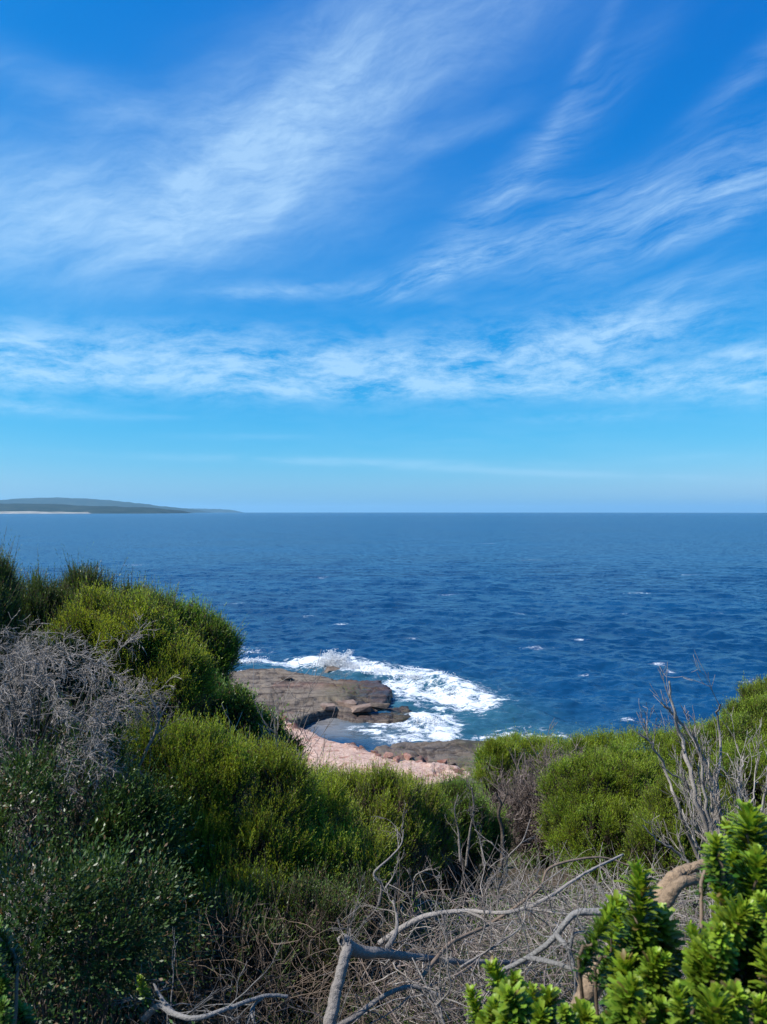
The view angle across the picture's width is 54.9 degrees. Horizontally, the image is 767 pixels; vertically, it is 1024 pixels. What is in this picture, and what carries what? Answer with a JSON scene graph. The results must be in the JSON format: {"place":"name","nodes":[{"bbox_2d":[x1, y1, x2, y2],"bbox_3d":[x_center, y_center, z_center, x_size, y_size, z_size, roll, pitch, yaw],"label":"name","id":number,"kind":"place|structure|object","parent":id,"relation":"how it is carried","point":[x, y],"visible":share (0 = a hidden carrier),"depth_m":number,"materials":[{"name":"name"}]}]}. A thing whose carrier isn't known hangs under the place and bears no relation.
{"place":"outdoors","nodes":[
{"label":"outdoors","id":0,"kind":"place"},
{"bbox_2d":[0,511,89,513],"bbox_3d":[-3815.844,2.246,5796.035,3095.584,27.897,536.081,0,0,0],"label":"beach","id":1,"kind":"structure","parent":0,"point":[20,512],"depth_m":5699.32,"materials":[{"name":"beige sand"}]},
{"bbox_2d":[0,503,189,513],"bbox_3d":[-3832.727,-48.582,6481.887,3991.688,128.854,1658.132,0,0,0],"label":"hills","id":2,"kind":"structure","parent":0,"point":[73,508],"depth_m":6207.67,"materials":[{"name":"green plant"}]},
{"bbox_2d":[0,497,212,512],"bbox_3d":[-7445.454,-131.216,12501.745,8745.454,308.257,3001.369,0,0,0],"label":"mountains","id":3,"kind":"structure","parent":0,"point":[79,501],"depth_m":12359.34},
{"bbox_2d":[184,508,244,512],"bbox_3d":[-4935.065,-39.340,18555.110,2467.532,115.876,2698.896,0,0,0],"label":"hills","id":4,"kind":"structure","parent":0,"point":[220,511],"depth_m":18296.34,"materials":[{"name":"blue"}]},
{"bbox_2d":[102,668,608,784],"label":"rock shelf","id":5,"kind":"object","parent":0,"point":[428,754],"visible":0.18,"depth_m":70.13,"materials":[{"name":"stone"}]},
{"bbox_2d":[280,676,293,679],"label":"rock slab","id":6,"kind":"object","parent":5,"relation":"on","point":[283,677],"visible":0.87,"depth_m":82.93,"materials":[{"name":"stone"}]},
{"bbox_2d":[320,703,334,709],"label":"rock slab","id":7,"kind":"object","parent":5,"relation":"on","point":[327,706],"visible":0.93,"depth_m":71.38,"materials":[{"name":"stone"}]},
{"bbox_2d":[335,699,357,707],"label":"rock slab","id":8,"kind":"object","parent":5,"relation":"on","point":[348,703],"visible":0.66,"depth_m":72.77,"materials":[{"name":"stone"}]},
{"bbox_2d":[350,703,370,712],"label":"rock slab","id":9,"kind":"object","parent":5,"relation":"on","point":[361,708],"visible":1,"depth_m":71.12,"materials":[{"name":"stone"}]},
{"bbox_2d":[371,703,389,708],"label":"rock slab","id":10,"kind":"object","parent":5,"relation":"on","point":[380,705],"visible":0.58,"depth_m":72.76,"materials":[{"name":"stone"}]},
{"bbox_2d":[383,752,392,758],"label":"boulder","id":11,"kind":"object","parent":5,"relation":"on","point":[389,754],"visible":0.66,"depth_m":57.53,"materials":[{"name":"pink stone"}]},
{"bbox_2d":[393,755,400,762],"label":"boulder","id":12,"kind":"object","parent":5,"relation":"on","point":[397,758],"visible":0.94,"depth_m":56.62,"materials":[{"name":"pink stone"}]},
{"bbox_2d":[403,753,411,760],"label":"boulder","id":13,"kind":"object","parent":5,"relation":"on","point":[407,756],"visible":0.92,"depth_m":57.90,"materials":[{"name":"pink stone"}]},
{"bbox_2d":[437,759,446,763],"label":"boulder","id":14,"kind":"object","parent":5,"relation":"on","point":[442,761],"visible":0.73,"depth_m":56.19,"materials":[{"name":"pink stone"}]},
{"bbox_2d":[1,776,758,1023],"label":"ground","id":15,"kind":"structure","parent":0,"point":[553,880],"depth_m":8.11,"materials":[{"name":"soil"}]},
{"bbox_2d":[0,915,36,1023],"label":"glossy shrub","id":16,"kind":"object","parent":15,"relation":"on","point":[16,1011],"visible":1,"depth_m":1.71,"materials":[{"name":"green plant"}]},
{"bbox_2d":[0,608,93,833],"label":"dead shrub","id":17,"kind":"object","parent":15,"relation":"on","point":[22,654],"visible":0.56,"depth_m":5.20,"materials":[{"name":"grey wood"}]},
{"bbox_2d":[0,806,93,979],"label":"dead shrub","id":18,"kind":"object","parent":15,"relation":"on","point":[9,914],"visible":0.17,"depth_m":3.61,"materials":[{"name":"grey wood"}]},
{"bbox_2d":[0,527,106,850],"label":"conifer shrub","id":19,"kind":"object","parent":15,"relation":"on","point":[9,591],"visible":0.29,"depth_m":6.76,"materials":[{"name":"green plant"}]},
{"bbox_2d":[0,610,179,940],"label":"dead shrub","id":20,"kind":"object","parent":15,"relation":"on","point":[18,732],"visible":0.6,"depth_m":4.52,"materials":[{"name":"grey wood"}]},
{"bbox_2d":[11,545,184,818],"bbox_3d":[-3.725,2.153,9.296,1.568,3.573,2.657,0,0,44],"label":"heath shrub","id":21,"kind":"object","parent":15,"relation":"on","point":[40,601],"visible":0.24,"depth_m":8.81,"materials":[{"name":"green plant"}]},
{"bbox_2d":[0,768,225,1023],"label":"coastal shrub","id":22,"kind":"object","parent":15,"relation":"on","point":[89,895],"visible":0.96,"depth_m":3.07,"materials":[{"name":"green plant"}]},
{"bbox_2d":[0,679,233,1023],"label":"coastal shrub","id":23,"kind":"object","parent":15,"relation":"on","point":[128,797],"visible":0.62,"depth_m":4.08,"materials":[{"name":"green plant"}]},
{"bbox_2d":[27,572,229,877],"bbox_3d":[-2.565,2.156,7.476,2.218,3.141,1.343,0,0,14],"label":"heath shrub","id":24,"kind":"object","parent":15,"relation":"on","point":[170,651],"visible":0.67,"depth_m":7.20,"materials":[{"name":"green plant"}]},
{"bbox_2d":[135,974,155,1023],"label":"glossy shrub","id":25,"kind":"object","parent":15,"relation":"on","point":[146,993],"visible":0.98,"depth_m":2.91,"materials":[{"name":"green plant"}]},
{"bbox_2d":[126,677,190,785],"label":"dead stalk","id":26,"kind":"object","parent":15,"relation":"on","point":[158,717],"visible":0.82,"depth_m":4.70,"materials":[{"name":"grey wood"}]},
{"bbox_2d":[133,580,254,851],"bbox_3d":[-2.726,2.764,9.771,2.050,3.834,1.606,0,0,0],"label":"heath shrub","id":27,"kind":"object","parent":15,"relation":"on","point":[225,645],"visible":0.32,"depth_m":9.63,"materials":[{"name":"green plant"}]},
{"bbox_2d":[187,664,308,880],"bbox_3d":[-1.610,3.149,8.444,1.501,2.801,1.452,0,0,0],"label":"heath shrub","id":28,"kind":"object","parent":15,"relation":"on","point":[238,701],"visible":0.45,"depth_m":8.14,"materials":[{"name":"green plant"}]},
{"bbox_2d":[94,699,407,1001],"bbox_3d":[-0.912,2.330,5.252,1.862,2.072,2.269,0,0,42],"label":"heath shrub","id":29,"kind":"object","parent":15,"relation":"on","point":[294,794],"visible":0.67,"depth_m":5.01,"materials":[{"name":"green plant"}]},
{"bbox_2d":[200,652,350,874],"bbox_3d":[-1.180,2.796,7.442,1.771,2.764,1.750,0,0,45],"label":"bare shrub","id":30,"kind":"object","parent":15,"relation":"on","point":[275,736],"visible":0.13,"depth_m":7.50,"materials":[{"name":"grey wood"}]},
{"bbox_2d":[129,843,432,1023],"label":"heath shrub","id":31,"kind":"object","parent":15,"relation":"on","point":[302,908],"visible":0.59,"depth_m":4.21,"materials":[{"name":"green plant"}]},
{"bbox_2d":[135,862,434,1023],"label":"dead twigs","id":32,"kind":"object","parent":15,"relation":"on","point":[306,982],"visible":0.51,"depth_m":3.70,"materials":[{"name":"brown wood"}]},
{"bbox_2d":[373,801,440,905],"bbox_3d":[0.103,1.886,4.053,0.458,0.492,0.284,0,0,38],"label":"dead limb","id":33,"kind":"object","parent":32,"relation":"on","point":[385,861],"visible":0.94,"depth_m":4.00,"materials":[{"name":"grey wood"}]},
{"bbox_2d":[247,659,346,866],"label":"bare shrub","id":34,"kind":"object","parent":15,"relation":"on","point":[307,717],"visible":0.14,"depth_m":9.57,"materials":[{"name":"grey wood"}]},
{"bbox_2d":[313,805,412,965],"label":"heath shrub","id":35,"kind":"object","parent":15,"relation":"on","point":[372,837],"visible":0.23,"depth_m":5.56,"materials":[{"name":"green plant"}]},
{"bbox_2d":[48,872,688,1023],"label":"dead twigs","id":36,"kind":"object","parent":15,"relation":"on","point":[260,1015],"visible":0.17,"depth_m":3.95,"materials":[{"name":"grey wood"}]},
{"bbox_2d":[106,927,287,1023],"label":"dead limb","id":37,"kind":"object","parent":36,"relation":"on","point":[164,1005],"visible":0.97,"depth_m":2.90,"materials":[{"name":"grey wood"}]},
{"bbox_2d":[1,781,742,940],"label":"undergrowth","id":38,"kind":"object","parent":15,"relation":"on","point":[535,864],"visible":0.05,"depth_m":8.14,"materials":[{"name":"brown plant"}]},
{"bbox_2d":[312,751,469,934],"bbox_3d":[-0.064,3.353,7.482,2.365,1.914,1.520,0,0,-44],"label":"heath shrub","id":39,"kind":"object","parent":15,"relation":"on","point":[385,793],"visible":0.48,"depth_m":7.34,"materials":[{"name":"green plant"}]},
{"bbox_2d":[306,755,491,875],"bbox_3d":[-0.014,4.926,12.191,4.120,2.449,1.594,0,0,-23],"label":"heath shrub","id":40,"kind":"object","parent":15,"relation":"on","point":[358,772],"visible":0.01,"depth_m":11.75,"materials":[{"name":"green plant"}]},
{"bbox_2d":[382,873,474,1023],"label":"dead limb","id":41,"kind":"object","parent":15,"relation":"on","point":[436,1004],"visible":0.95,"depth_m":2.77,"materials":[{"name":"grey wood"}]},
{"bbox_2d":[169,908,689,1023],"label":"undergrowth","id":42,"kind":"object","parent":15,"relation":"on","point":[353,1008],"visible":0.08,"depth_m":4.18,"materials":[{"name":"brown plant"}]},
{"bbox_2d":[444,771,487,867],"bbox_3d":[0.746,2.743,6.558,0.407,0.861,0.361,0,0,0],"label":"dead limb","id":43,"kind":"object","parent":15,"relation":"on","point":[472,815],"visible":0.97,"depth_m":6.53,"materials":[{"name":"grey wood"}]},
{"bbox_2d":[414,768,519,908],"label":"heath shrub","id":44,"kind":"object","parent":15,"relation":"on","point":[489,829],"visible":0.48,"depth_m":8.79,"materials":[{"name":"green plant"}]},
{"bbox_2d":[281,764,699,836],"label":"undergrowth","id":45,"kind":"object","parent":15,"relation":"on","point":[468,779],"depth_m":44.95,"materials":[{"name":"green plant"}]},
{"bbox_2d":[276,834,714,1023],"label":"dead twigs","id":46,"kind":"object","parent":15,"relation":"on","point":[485,977],"visible":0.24,"depth_m":4.12,"materials":[{"name":"grey wood"}]},
{"bbox_2d":[334,938,482,1023],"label":"dead limb","id":47,"kind":"object","parent":46,"relation":"on","point":[360,1012],"visible":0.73,"depth_m":3.08,"materials":[{"name":"grey wood"}]},
{"bbox_2d":[420,842,689,977],"bbox_3d":[0.841,2.029,3.768,1.584,0.382,0.455,0,0,-19],"label":"dead limb","id":48,"kind":"object","parent":46,"relation":"on","point":[436,957],"visible":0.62,"depth_m":3.75,"materials":[{"name":"grey wood"}]},
{"bbox_2d":[471,729,519,813],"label":"heath shrub","id":49,"kind":"object","parent":15,"relation":"on","point":[481,763],"visible":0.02,"depth_m":26.18,"materials":[{"name":"green plant"}]},
{"bbox_2d":[489,770,519,866],"bbox_3d":[1.115,2.727,6.580,0.319,0.809,0.197,0,0,-30],"label":"dead limb","id":50,"kind":"object","parent":15,"relation":"on","point":[501,803],"visible":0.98,"depth_m":6.59,"materials":[{"name":"grey wood"}]},
{"bbox_2d":[476,820,541,876],"bbox_3d":[0.812,2.103,4.601,0.461,0.337,0.289,0,0,-6],"label":"dead limb","id":51,"kind":"object","parent":15,"relation":"on","point":[506,859],"visible":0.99,"depth_m":4.60,"materials":[{"name":"grey wood"}]},
{"bbox_2d":[468,717,574,812],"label":"heath shrub","id":52,"kind":"object","parent":15,"relation":"on","point":[494,749],"visible":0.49,"depth_m":21.16,"materials":[{"name":"green plant"}]},
{"bbox_2d":[350,848,710,1023],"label":"dead twigs","id":53,"kind":"object","parent":15,"relation":"on","point":[499,956],"visible":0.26,"depth_m":4.38,"materials":[{"name":"grey wood"}]},
{"bbox_2d":[286,871,536,1023],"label":"dead limb","id":54,"kind":"object","parent":53,"relation":"on","point":[350,947],"visible":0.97,"depth_m":3.12,"materials":[{"name":"grey wood"}]},
{"bbox_2d":[377,853,623,1016],"bbox_3d":[0.622,1.929,3.566,1.306,0.714,0.682,0,0,0],"label":"dead limb","id":55,"kind":"object","parent":53,"relation":"on","point":[417,919],"visible":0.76,"depth_m":3.62,"materials":[{"name":"grey wood"}]},
{"bbox_2d":[442,849,565,1013],"bbox_3d":[0.541,1.865,3.316,0.236,0.438,0.875,0,0,36],"label":"dead limb","id":56,"kind":"object","parent":55,"relation":"on","point":[499,942],"visible":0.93,"depth_m":3.30,"materials":[{"name":"grey wood"}]},
{"bbox_2d":[462,956,603,1023],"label":"glossy shrub","id":57,"kind":"object","parent":15,"relation":"on","point":[512,999],"visible":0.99,"depth_m":1.41,"materials":[{"name":"green plant"}]},
{"bbox_2d":[483,922,587,996],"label":"undergrowth","id":58,"kind":"object","parent":15,"relation":"on","point":[524,945],"visible":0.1,"depth_m":5.11,"materials":[{"name":"plant"}]},
{"bbox_2d":[478,740,606,870],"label":"bare shrub","id":59,"kind":"object","parent":15,"relation":"on","point":[524,802],"visible":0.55,"depth_m":11.83,"materials":[{"name":"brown wood"}]},
{"bbox_2d":[512,721,607,837],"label":"bare shrub","id":60,"kind":"object","parent":15,"relation":"on","point":[539,762],"visible":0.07,"depth_m":15.34,"materials":[{"name":"grey wood"}]},
{"bbox_2d":[410,828,717,989],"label":"dead twigs","id":61,"kind":"object","parent":15,"relation":"on","point":[610,881],"visible":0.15,"depth_m":6.68,"materials":[{"name":"grey wood"}]},
{"bbox_2d":[501,875,628,1017],"bbox_3d":[0.637,1.485,2.543,0.429,0.544,0.538,0,0,0],"label":"dead limb","id":62,"kind":"object","parent":15,"relation":"on","point":[532,956],"visible":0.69,"depth_m":2.54,"materials":[{"name":"grey wood"}]},
{"bbox_2d":[527,718,638,777],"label":"heath shrub","id":63,"kind":"object","parent":15,"relation":"on","point":[602,738],"visible":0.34,"depth_m":17.22,"materials":[{"name":"green plant"}]},
{"bbox_2d":[531,734,674,889],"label":"heath shrub","id":64,"kind":"object","parent":15,"relation":"on","point":[572,809],"visible":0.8,"depth_m":10.19,"materials":[{"name":"green plant"}]},
{"bbox_2d":[605,719,687,768],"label":"heath shrub","id":65,"kind":"object","parent":15,"relation":"on","point":[645,743],"visible":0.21,"depth_m":15.91,"materials":[{"name":"green plant"}]},
{"bbox_2d":[570,853,723,1007],"bbox_3d":[0.860,1.376,2.434,0.662,0.500,0.260,0,0,-20],"label":"dead log","id":66,"kind":"object","parent":15,"relation":"on","point":[675,882],"visible":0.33,"depth_m":2.35,"materials":[{"name":"beige wood"}]},
{"bbox_2d":[572,799,766,1023],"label":"glossy shrub","id":67,"kind":"object","parent":15,"relation":"on","point":[641,961],"visible":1,"depth_m":1.40,"materials":[{"name":"green plant"}]},
{"bbox_2d":[617,762,734,901],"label":"heath shrub","id":68,"kind":"object","parent":15,"relation":"on","point":[656,800],"visible":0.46,"depth_m":8.84,"materials":[{"name":"green plant"}]},
{"bbox_2d":[632,650,766,893],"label":"dead tree","id":69,"kind":"object","parent":15,"relation":"on","point":[713,795],"visible":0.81,"depth_m":6.94,"materials":[{"name":"grey wood"}]},
{"bbox_2d":[642,685,766,820],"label":"heath shrub","id":70,"kind":"object","parent":15,"relation":"on","point":[750,713],"visible":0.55,"depth_m":12.45,"materials":[{"name":"green plant"}]},
{"bbox_2d":[712,671,766,780],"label":"heath shrub","id":71,"kind":"object","parent":15,"relation":"on","point":[761,683],"visible":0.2,"depth_m":14.53,"materials":[{"name":"green plant"}]},
{"bbox_2d":[0,513,766,757],"bbox_3d":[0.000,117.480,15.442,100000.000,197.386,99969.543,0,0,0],"label":"sea","id":72,"kind":"structure","parent":0,"point":[538,623],"depth_m":168.46,"materials":[{"name":"liquid"}]},
{"bbox_2d":[324,666,339,672],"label":"rock slab","id":73,"kind":"object","parent":72,"relation":"in","point":[330,669],"visible":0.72,"depth_m":91.73,"materials":[{"name":"stone"}]},
{"bbox_2d":[241,649,480,727],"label":"sea spray","id":74,"kind":"object","parent":72,"relation":"on","point":[338,660],"visible":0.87,"depth_m":92.75,"materials":[{"name":"white liquid"}]},
{"bbox_2d":[0,0,766,512],"label":"sky","id":75,"kind":"structure","parent":0,"point":[257,256],"materials":[{"name":"blue"}]}
]}

